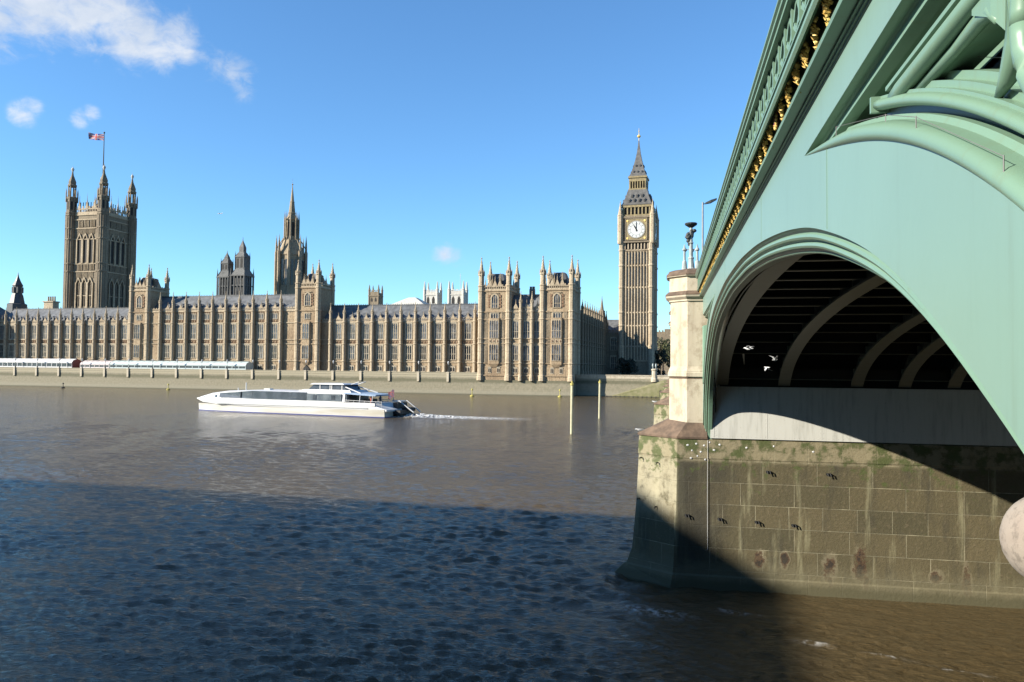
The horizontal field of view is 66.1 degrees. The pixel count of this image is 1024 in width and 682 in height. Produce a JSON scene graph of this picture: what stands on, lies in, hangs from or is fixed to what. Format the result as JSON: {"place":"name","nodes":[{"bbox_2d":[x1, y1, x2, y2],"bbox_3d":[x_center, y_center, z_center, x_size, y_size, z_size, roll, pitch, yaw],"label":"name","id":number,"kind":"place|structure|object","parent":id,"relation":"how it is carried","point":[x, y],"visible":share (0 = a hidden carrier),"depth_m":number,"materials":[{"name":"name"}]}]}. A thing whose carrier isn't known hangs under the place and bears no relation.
{"place":"outdoors","nodes":[
{"label":"outdoors","id":0,"kind":"place"},
{"bbox_2d":[368,284,382,304],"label":"church tower","id":1,"kind":"structure","parent":0,"point":[375,298],"depth_m":504.30,"materials":[{"name":"grey stone"}]},
{"bbox_2d":[0,0,777,331],"label":"sky","id":2,"kind":"structure","parent":0,"point":[417,142],"materials":[{"name":"blue"}]},
{"bbox_2d":[391,297,427,304],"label":"white roof","id":3,"kind":"structure","parent":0,"point":[411,300],"depth_m":435.68,"materials":[{"name":"white stone"}]},
{"bbox_2d":[423,281,441,303],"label":"minster tower","id":4,"kind":"structure","parent":0,"point":[432,296],"depth_m":569.00,"materials":[{"name":"white stone"}]},
{"bbox_2d":[447,280,467,303],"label":"minster tower","id":5,"kind":"structure","parent":0,"point":[458,297],"depth_m":564.12,"materials":[{"name":"white stone"}]},
{"bbox_2d":[0,386,1023,681],"bbox_3d":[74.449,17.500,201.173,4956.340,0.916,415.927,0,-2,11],"label":"water","id":6,"kind":"structure","parent":0,"point":[150,534],"depth_m":39.58,"materials":[{"name":"brown liquid"}]},
{"bbox_2d":[197,382,420,417],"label":"river ferry","id":7,"kind":"object","parent":6,"relation":"on","point":[340,399],"visible":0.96,"depth_m":163.17,"materials":[{"name":"white paint"}]},
{"bbox_2d":[204,391,306,399],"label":"long window","id":8,"kind":"structure","parent":7,"relation":"in","point":[244,394],"depth_m":166.98,"materials":[{"name":"grey glass"}]},
{"bbox_2d":[306,393,341,400],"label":"saloon window","id":9,"kind":"structure","parent":7,"relation":"in","point":[320,397],"depth_m":161.06,"materials":[{"name":"grey glass"}]},
{"bbox_2d":[570,381,573,433],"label":"mooring post","id":10,"kind":"object","parent":6,"relation":"in","point":[571,412],"visible":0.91,"depth_m":121.32,"materials":[{"name":"paint"}]},
{"bbox_2d":[598,380,600,417],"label":"mooring post","id":11,"kind":"object","parent":6,"relation":"in","point":[599,403],"visible":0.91,"depth_m":160.28,"materials":[{"name":"paint"}]},
{"bbox_2d":[653,310,670,424],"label":"bridge pier","id":12,"kind":"structure","parent":6,"relation":"in","point":[661,409],"depth_m":72.26,"materials":[{"name":"stone"}]},
{"bbox_2d":[660,327,670,399],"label":"bridge pier","id":13,"kind":"structure","parent":6,"relation":"in","point":[664,393],"depth_m":109.55,"materials":[{"name":"stone"}]},
{"bbox_2d":[614,268,1023,608],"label":"bridge pier","id":14,"kind":"structure","parent":6,"relation":"in","point":[909,522],"depth_m":35.52,"materials":[{"name":"stone"}]},
{"bbox_2d":[682,222,698,268],"bbox_3d":[8.762,-4.595,38.475,0.765,2.400,0.689,2,-2,-30],"label":"lamp standard","id":15,"kind":"object","parent":14,"relation":"on","point":[689,236],"visible":0.96,"depth_m":38.38,"materials":[{"name":"blue paint"}]},
{"bbox_2d":[695,0,1023,452],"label":"road bridge","id":16,"kind":"structure","parent":14,"relation":"on","point":[860,271],"depth_m":7.51,"materials":[{"name":"green paint"}]},
{"bbox_2d":[702,198,716,249],"bbox_3d":[15.150,-6.502,60.469,1.145,8.980,0.320,0,-2,11],"label":"street lamp","id":17,"kind":"object","parent":16,"relation":"on","point":[710,201],"visible":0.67,"depth_m":60.57,"materials":[{"name":"grey metal"}]},
{"bbox_2d":[999,498,1023,576],"bbox_3d":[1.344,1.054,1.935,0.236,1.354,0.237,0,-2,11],"label":"stone ball","id":18,"kind":"object","parent":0,"point":[1011,534],"visible":1,"depth_m":1.95,"materials":[{"name":"stone"}]},
{"bbox_3d":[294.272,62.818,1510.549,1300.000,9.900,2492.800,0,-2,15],"label":"far bank","id":19,"kind":"structure","parent":0,"visible":0},
{"bbox_2d":[62,132,137,308],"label":"square tower","id":20,"kind":"structure","parent":19,"relation":"on","point":[100,240],"depth_m":464.16,"materials":[{"name":"grey stone"}]},
{"bbox_2d":[74,220,94,307],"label":"lancet window","id":21,"kind":"structure","parent":20,"relation":"in","point":[83,247],"depth_m":462.40,"materials":[{"name":"stone"}]},
{"bbox_2d":[88,132,103,140],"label":"flag","id":22,"kind":"object","parent":20,"relation":"attached to","point":[92,136],"visible":1,"depth_m":477.07,"materials":[{"name":"fabric"}]},
{"bbox_2d":[108,222,125,307],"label":"lancet window","id":23,"kind":"structure","parent":20,"relation":"in","point":[119,248],"depth_m":471.18,"materials":[{"name":"glass"}]},
{"bbox_2d":[127,260,334,370],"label":"palace","id":24,"kind":"structure","parent":19,"relation":"on","point":[266,332],"depth_m":334.34,"materials":[{"name":"stone"}]},
{"bbox_2d":[163,344,169,357],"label":"window","id":25,"kind":"structure","parent":24,"relation":"in","point":[166,346],"depth_m":341.54,"materials":[{"name":"glass"}]},
{"bbox_2d":[164,323,170,338],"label":"window","id":26,"kind":"structure","parent":24,"relation":"in","point":[167,326],"depth_m":341.79,"materials":[{"name":"glass"}]},
{"bbox_2d":[176,344,182,357],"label":"window","id":27,"kind":"structure","parent":24,"relation":"in","point":[179,354],"depth_m":339.87,"materials":[{"name":"glass"}]},
{"bbox_2d":[177,323,183,338],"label":"window","id":28,"kind":"structure","parent":24,"relation":"in","point":[180,326],"depth_m":340.12,"materials":[{"name":"glass"}]},
{"bbox_2d":[189,344,195,357],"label":"window","id":29,"kind":"structure","parent":24,"relation":"in","point":[192,346],"depth_m":338.22,"materials":[{"name":"glass"}]},
{"bbox_2d":[190,323,196,338],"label":"window","id":30,"kind":"structure","parent":24,"relation":"in","point":[193,326],"depth_m":338.47,"materials":[{"name":"glass"}]},
{"bbox_2d":[203,344,209,357],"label":"window","id":31,"kind":"structure","parent":24,"relation":"in","point":[205,346],"depth_m":336.57,"materials":[{"name":"glass"}]},
{"bbox_2d":[203,323,209,338],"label":"window","id":32,"kind":"structure","parent":24,"relation":"in","point":[206,326],"depth_m":336.82,"materials":[{"name":"glass"}]},
{"bbox_2d":[216,344,222,357],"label":"window","id":33,"kind":"structure","parent":24,"relation":"in","point":[219,347],"depth_m":334.85,"materials":[{"name":"glass"}]},
{"bbox_2d":[216,323,223,338],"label":"window","id":34,"kind":"structure","parent":24,"relation":"in","point":[219,335],"depth_m":335.18,"materials":[{"name":"glass"}]},
{"bbox_2d":[229,344,235,357],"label":"window","id":35,"kind":"structure","parent":24,"relation":"in","point":[232,354],"depth_m":333.22,"materials":[{"name":"glass"}]},
{"bbox_2d":[230,323,236,338],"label":"window","id":36,"kind":"structure","parent":24,"relation":"in","point":[233,326],"depth_m":333.38,"materials":[{"name":"glass"}]},
{"bbox_2d":[243,344,249,358],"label":"window","id":37,"kind":"structure","parent":24,"relation":"in","point":[246,347],"depth_m":331.43,"materials":[{"name":"glass"}]},
{"bbox_2d":[243,323,249,338],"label":"window","id":38,"kind":"structure","parent":24,"relation":"in","point":[246,335],"depth_m":331.84,"materials":[{"name":"glass"}]},
{"bbox_2d":[257,344,263,358],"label":"window","id":39,"kind":"structure","parent":24,"relation":"in","point":[260,347],"depth_m":329.82,"materials":[{"name":"glass"}]},
{"bbox_2d":[257,323,263,338],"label":"window","id":40,"kind":"structure","parent":24,"relation":"in","point":[260,326],"depth_m":330.06,"materials":[{"name":"glass"}]},
{"bbox_2d":[271,344,277,358],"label":"window","id":41,"kind":"structure","parent":24,"relation":"in","point":[274,347],"depth_m":328.13,"materials":[{"name":"glass"}]},
{"bbox_2d":[271,323,277,338],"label":"window","id":42,"kind":"structure","parent":24,"relation":"in","point":[274,326],"depth_m":328.37,"materials":[{"name":"glass"}]},
{"bbox_2d":[0,367,575,395],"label":"river wall","id":43,"kind":"structure","parent":19,"relation":"on","point":[408,382],"depth_m":318.33,"materials":[{"name":"stone"}]},
{"bbox_2d":[0,358,81,367],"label":"marquee","id":44,"kind":"object","parent":43,"relation":"on","point":[42,362],"visible":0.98,"depth_m":351.34,"materials":[{"name":"white fabric"}]},
{"bbox_2d":[0,306,128,367],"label":"palace wing","id":45,"kind":"structure","parent":43,"relation":"on","point":[95,334],"depth_m":358.22,"materials":[{"name":"beige stone"}]},
{"bbox_2d":[9,325,14,338],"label":"window","id":46,"kind":"structure","parent":45,"relation":"in","point":[12,327],"depth_m":365.12,"materials":[{"name":"glass"}]},
{"bbox_2d":[7,274,26,312],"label":"dark spirelet","id":47,"kind":"object","parent":45,"relation":"on","point":[17,299],"visible":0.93,"depth_m":437.60,"materials":[{"name":"stone"}]},
{"bbox_2d":[20,324,25,338],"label":"window","id":48,"kind":"structure","parent":45,"relation":"in","point":[22,327],"depth_m":363.56,"materials":[{"name":"glass"}]},
{"bbox_2d":[30,344,35,356],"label":"window","id":49,"kind":"structure","parent":45,"relation":"in","point":[33,346],"depth_m":361.62,"materials":[{"name":"glass"}]},
{"bbox_2d":[31,324,35,338],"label":"window","id":50,"kind":"structure","parent":45,"relation":"in","point":[33,326],"depth_m":361.97,"materials":[{"name":"glass"}]},
{"bbox_2d":[41,344,46,356],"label":"window","id":51,"kind":"structure","parent":45,"relation":"in","point":[44,346],"depth_m":360.03,"materials":[{"name":"glass"}]},
{"bbox_2d":[42,324,47,338],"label":"window","id":52,"kind":"structure","parent":45,"relation":"in","point":[44,326],"depth_m":360.38,"materials":[{"name":"glass"}]},
{"bbox_2d":[52,344,57,356],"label":"window","id":53,"kind":"structure","parent":45,"relation":"in","point":[55,346],"depth_m":358.45,"materials":[{"name":"glass"}]},
{"bbox_2d":[53,324,58,338],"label":"window","id":54,"kind":"structure","parent":45,"relation":"in","point":[55,326],"depth_m":358.80,"materials":[{"name":"glass"}]},
{"bbox_2d":[64,324,69,338],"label":"window","id":55,"kind":"structure","parent":45,"relation":"in","point":[66,326],"depth_m":357.14,"materials":[{"name":"glass"}]},
{"bbox_2d":[75,344,80,356],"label":"window","id":56,"kind":"structure","parent":45,"relation":"in","point":[77,346],"depth_m":355.32,"materials":[{"name":"glass"}]},
{"bbox_2d":[75,324,80,338],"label":"window","id":57,"kind":"structure","parent":45,"relation":"in","point":[78,326],"depth_m":355.58,"materials":[{"name":"glass"}]},
{"bbox_2d":[86,344,91,356],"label":"window","id":58,"kind":"structure","parent":45,"relation":"in","point":[88,346],"depth_m":353.67,"materials":[{"name":"glass"}]},
{"bbox_2d":[87,324,92,338],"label":"window","id":59,"kind":"structure","parent":45,"relation":"in","point":[89,326],"depth_m":353.97,"materials":[{"name":"glass"}]},
{"bbox_2d":[97,344,103,357],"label":"window","id":60,"kind":"structure","parent":45,"relation":"in","point":[100,346],"depth_m":352.03,"materials":[{"name":"glass"}]},
{"bbox_2d":[98,324,103,338],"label":"window","id":61,"kind":"structure","parent":45,"relation":"in","point":[100,326],"depth_m":352.38,"materials":[{"name":"glass"}]},
{"bbox_2d":[109,344,114,357],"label":"window","id":62,"kind":"structure","parent":45,"relation":"in","point":[111,346],"depth_m":350.49,"materials":[{"name":"glass"}]},
{"bbox_2d":[110,324,115,338],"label":"window","id":63,"kind":"structure","parent":45,"relation":"in","point":[112,326],"depth_m":350.75,"materials":[{"name":"glass"}]},
{"bbox_2d":[121,344,126,357],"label":"window","id":64,"kind":"structure","parent":45,"relation":"in","point":[123,346],"depth_m":348.95,"materials":[{"name":"glass"}]},
{"bbox_2d":[121,324,127,338],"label":"window","id":65,"kind":"structure","parent":45,"relation":"in","point":[124,326],"depth_m":349.21,"materials":[{"name":"glass"}]},
{"bbox_2d":[80,360,111,367],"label":"marquee","id":66,"kind":"object","parent":43,"relation":"on","point":[92,364],"visible":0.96,"depth_m":343.73,"materials":[{"name":"white fabric"}]},
{"bbox_2d":[110,360,253,369],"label":"marquee","id":67,"kind":"object","parent":43,"relation":"on","point":[236,365],"visible":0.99,"depth_m":332.25,"materials":[{"name":"white fabric"}]},
{"bbox_2d":[320,302,477,371],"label":"palace wing","id":68,"kind":"structure","parent":43,"relation":"on","point":[435,337],"depth_m":316.04,"materials":[{"name":"beige stone"}]},
{"bbox_2d":[334,344,341,358],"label":"window","id":69,"kind":"structure","parent":68,"relation":"in","point":[338,347],"depth_m":322.18,"materials":[{"name":"glass"}]},
{"bbox_2d":[335,323,341,338],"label":"window","id":70,"kind":"structure","parent":68,"relation":"in","point":[338,326],"depth_m":322.49,"materials":[{"name":"glass"}]},
{"bbox_2d":[348,344,355,358],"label":"window","id":71,"kind":"structure","parent":68,"relation":"in","point":[351,347],"depth_m":320.61,"materials":[{"name":"glass"}]},
{"bbox_2d":[348,323,355,338],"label":"window","id":72,"kind":"structure","parent":68,"relation":"in","point":[352,326],"depth_m":320.88,"materials":[{"name":"glass"}]},
{"bbox_2d":[362,344,369,359],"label":"window","id":73,"kind":"structure","parent":68,"relation":"in","point":[365,347],"depth_m":319.01,"materials":[{"name":"glass"}]},
{"bbox_2d":[362,323,369,338],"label":"window","id":74,"kind":"structure","parent":68,"relation":"in","point":[366,326],"depth_m":319.28,"materials":[{"name":"glass"}]},
{"bbox_2d":[376,344,383,359],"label":"window","id":75,"kind":"structure","parent":68,"relation":"in","point":[379,347],"depth_m":317.42,"materials":[{"name":"glass"}]},
{"bbox_2d":[376,322,383,338],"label":"window","id":76,"kind":"structure","parent":68,"relation":"in","point":[380,325],"depth_m":317.73,"materials":[{"name":"glass"}]},
{"bbox_2d":[390,344,397,359],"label":"window","id":77,"kind":"structure","parent":68,"relation":"in","point":[394,347],"depth_m":315.79,"materials":[{"name":"glass"}]},
{"bbox_2d":[391,322,397,338],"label":"window","id":78,"kind":"structure","parent":68,"relation":"in","point":[394,325],"depth_m":316.10,"materials":[{"name":"glass"}]},
{"bbox_2d":[405,344,411,359],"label":"window","id":79,"kind":"structure","parent":68,"relation":"in","point":[408,347],"depth_m":314.18,"materials":[{"name":"glass"}]},
{"bbox_2d":[405,322,412,338],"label":"window","id":80,"kind":"structure","parent":68,"relation":"in","point":[408,325],"depth_m":314.56,"materials":[{"name":"glass"}]},
{"bbox_2d":[419,344,426,359],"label":"window","id":81,"kind":"structure","parent":68,"relation":"in","point":[422,347],"depth_m":312.65,"materials":[{"name":"glass"}]},
{"bbox_2d":[419,322,426,338],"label":"window","id":82,"kind":"structure","parent":68,"relation":"in","point":[423,325],"depth_m":312.88,"materials":[{"name":"glass"}]},
{"bbox_2d":[434,344,441,359],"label":"window","id":83,"kind":"structure","parent":68,"relation":"in","point":[437,347],"depth_m":311.05,"materials":[{"name":"glass"}]},
{"bbox_2d":[434,322,441,338],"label":"window","id":84,"kind":"structure","parent":68,"relation":"in","point":[437,325],"depth_m":311.35,"materials":[{"name":"glass"}]},
{"bbox_2d":[449,344,456,359],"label":"window","id":85,"kind":"structure","parent":68,"relation":"in","point":[452,348],"depth_m":309.46,"materials":[{"name":"glass"}]},
{"bbox_2d":[449,322,456,338],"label":"window","id":86,"kind":"structure","parent":68,"relation":"in","point":[452,325],"depth_m":309.76,"materials":[{"name":"glass"}]},
{"bbox_2d":[464,345,471,359],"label":"window","id":87,"kind":"structure","parent":68,"relation":"in","point":[467,348],"depth_m":307.88,"materials":[{"name":"glass"}]},
{"bbox_2d":[464,322,471,338],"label":"window","id":88,"kind":"structure","parent":68,"relation":"in","point":[467,325],"depth_m":308.18,"materials":[{"name":"glass"}]},
{"bbox_2d":[274,183,307,294],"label":"spire tower","id":89,"kind":"structure","parent":19,"relation":"on","point":[289,253],"depth_m":398.91,"materials":[{"name":"stone"}]},
{"bbox_2d":[281,259,303,284],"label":"lancet window","id":90,"kind":"structure","parent":89,"relation":"in","point":[282,261],"depth_m":397.26,"materials":[{"name":"grey glass"}]},
{"bbox_2d":[477,255,580,381],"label":"palace pavilion","id":91,"kind":"structure","parent":19,"relation":"on","point":[531,336],"depth_m":292.44,"materials":[{"name":"stone"}]},
{"bbox_2d":[512,344,518,360],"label":"window","id":92,"kind":"structure","parent":91,"relation":"in","point":[515,347],"depth_m":292.99,"materials":[{"name":"glass"}]},
{"bbox_2d":[512,320,518,337],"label":"window","id":93,"kind":"structure","parent":91,"relation":"in","point":[515,323],"depth_m":293.28,"materials":[{"name":"glass"}]},
{"bbox_2d":[522,344,529,360],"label":"window","id":94,"kind":"structure","parent":91,"relation":"in","point":[525,347],"depth_m":291.99,"materials":[{"name":"glass"}]},
{"bbox_2d":[522,320,529,337],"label":"window","id":95,"kind":"structure","parent":91,"relation":"in","point":[526,323],"depth_m":292.20,"materials":[{"name":"glass"}]},
{"bbox_2d":[533,344,538,360],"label":"window","id":96,"kind":"structure","parent":91,"relation":"in","point":[535,346],"depth_m":290.99,"materials":[{"name":"glass"}]},
{"bbox_2d":[534,320,539,337],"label":"window","id":97,"kind":"structure","parent":91,"relation":"in","point":[536,322],"depth_m":291.28,"materials":[{"name":"glass"}]},
{"bbox_2d":[580,299,605,374],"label":"palace side range","id":98,"kind":"structure","parent":19,"relation":"on","point":[593,342],"depth_m":328.04,"materials":[{"name":"grey stone"}]},
{"bbox_2d":[606,311,618,374],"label":"palace link block","id":99,"kind":"structure","parent":19,"relation":"on","point":[612,335],"depth_m":363.66,"materials":[{"name":"grey stone"}]},
{"bbox_2d":[610,337,616,349],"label":"window","id":100,"kind":"structure","parent":99,"relation":"in","point":[613,340],"depth_m":363.48,"materials":[{"name":"glass"}]},
{"bbox_2d":[610,355,616,368],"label":"window","id":101,"kind":"structure","parent":99,"relation":"in","point":[613,358],"depth_m":363.12,"materials":[{"name":"glass"}]},
{"bbox_2d":[575,374,668,397],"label":"river wall","id":102,"kind":"structure","parent":19,"relation":"on","point":[642,386],"depth_m":288.73,"materials":[{"name":"stone"}]},
{"bbox_2d":[651,364,657,381],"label":"lamp pedestal","id":103,"kind":"object","parent":102,"relation":"on","point":[654,376],"visible":1,"depth_m":285.46,"materials":[{"name":"beige stone"}]},
{"bbox_2d":[616,356,638,374],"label":"evergreen tree","id":104,"kind":"object","parent":19,"relation":"on","point":[628,366],"visible":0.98,"depth_m":345.62,"materials":[{"name":"green plant"}]},
{"bbox_2d":[617,131,658,374],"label":"clock tower","id":105,"kind":"structure","parent":19,"relation":"on","point":[637,229],"depth_m":359.01,"materials":[{"name":"grey stone"}]},
{"bbox_2d":[627,252,645,344],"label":"slit window","id":106,"kind":"structure","parent":105,"relation":"in","point":[642,252],"depth_m":358.71,"materials":[{"name":"brown glass"}]},
{"bbox_2d":[655,349,666,374],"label":"evergreen tree","id":107,"kind":"object","parent":19,"relation":"on","point":[660,354],"visible":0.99,"depth_m":365.23,"materials":[{"name":"green plant"}]},
{"bbox_2d":[657,338,669,370],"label":"deciduous tree","id":108,"kind":"object","parent":19,"relation":"on","point":[663,343],"visible":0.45,"depth_m":395.83,"materials":[{"name":"green plant"}]},
{"bbox_2d":[657,329,670,373],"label":"stone building","id":109,"kind":"structure","parent":19,"relation":"on","point":[663,334],"depth_m":443.10,"materials":[{"name":"grey stone"}]},
{"bbox_2d":[663,343,669,366],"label":"deciduous tree","id":110,"kind":"object","parent":19,"relation":"on","point":[667,350],"visible":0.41,"depth_m":386.89,"materials":[{"name":"green plant"}]},
{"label":"palace rear roof","id":111,"kind":"object","parent":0,"visible":0},
{"bbox_2d":[42,296,59,308],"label":"chimney stack","id":112,"kind":"object","parent":111,"relation":"on","point":[52,303],"visible":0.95,"depth_m":422.44,"materials":[{"name":"stone"}]},
{"bbox_2d":[216,251,233,295],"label":"ventilation tower","id":113,"kind":"structure","parent":111,"relation":"on","point":[223,275],"depth_m":387.24,"materials":[{"name":"grey stone"}]},
{"bbox_2d":[229,241,254,295],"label":"ventilation tower","id":114,"kind":"structure","parent":111,"relation":"on","point":[242,276],"depth_m":385.13,"materials":[{"name":"grey stone"}]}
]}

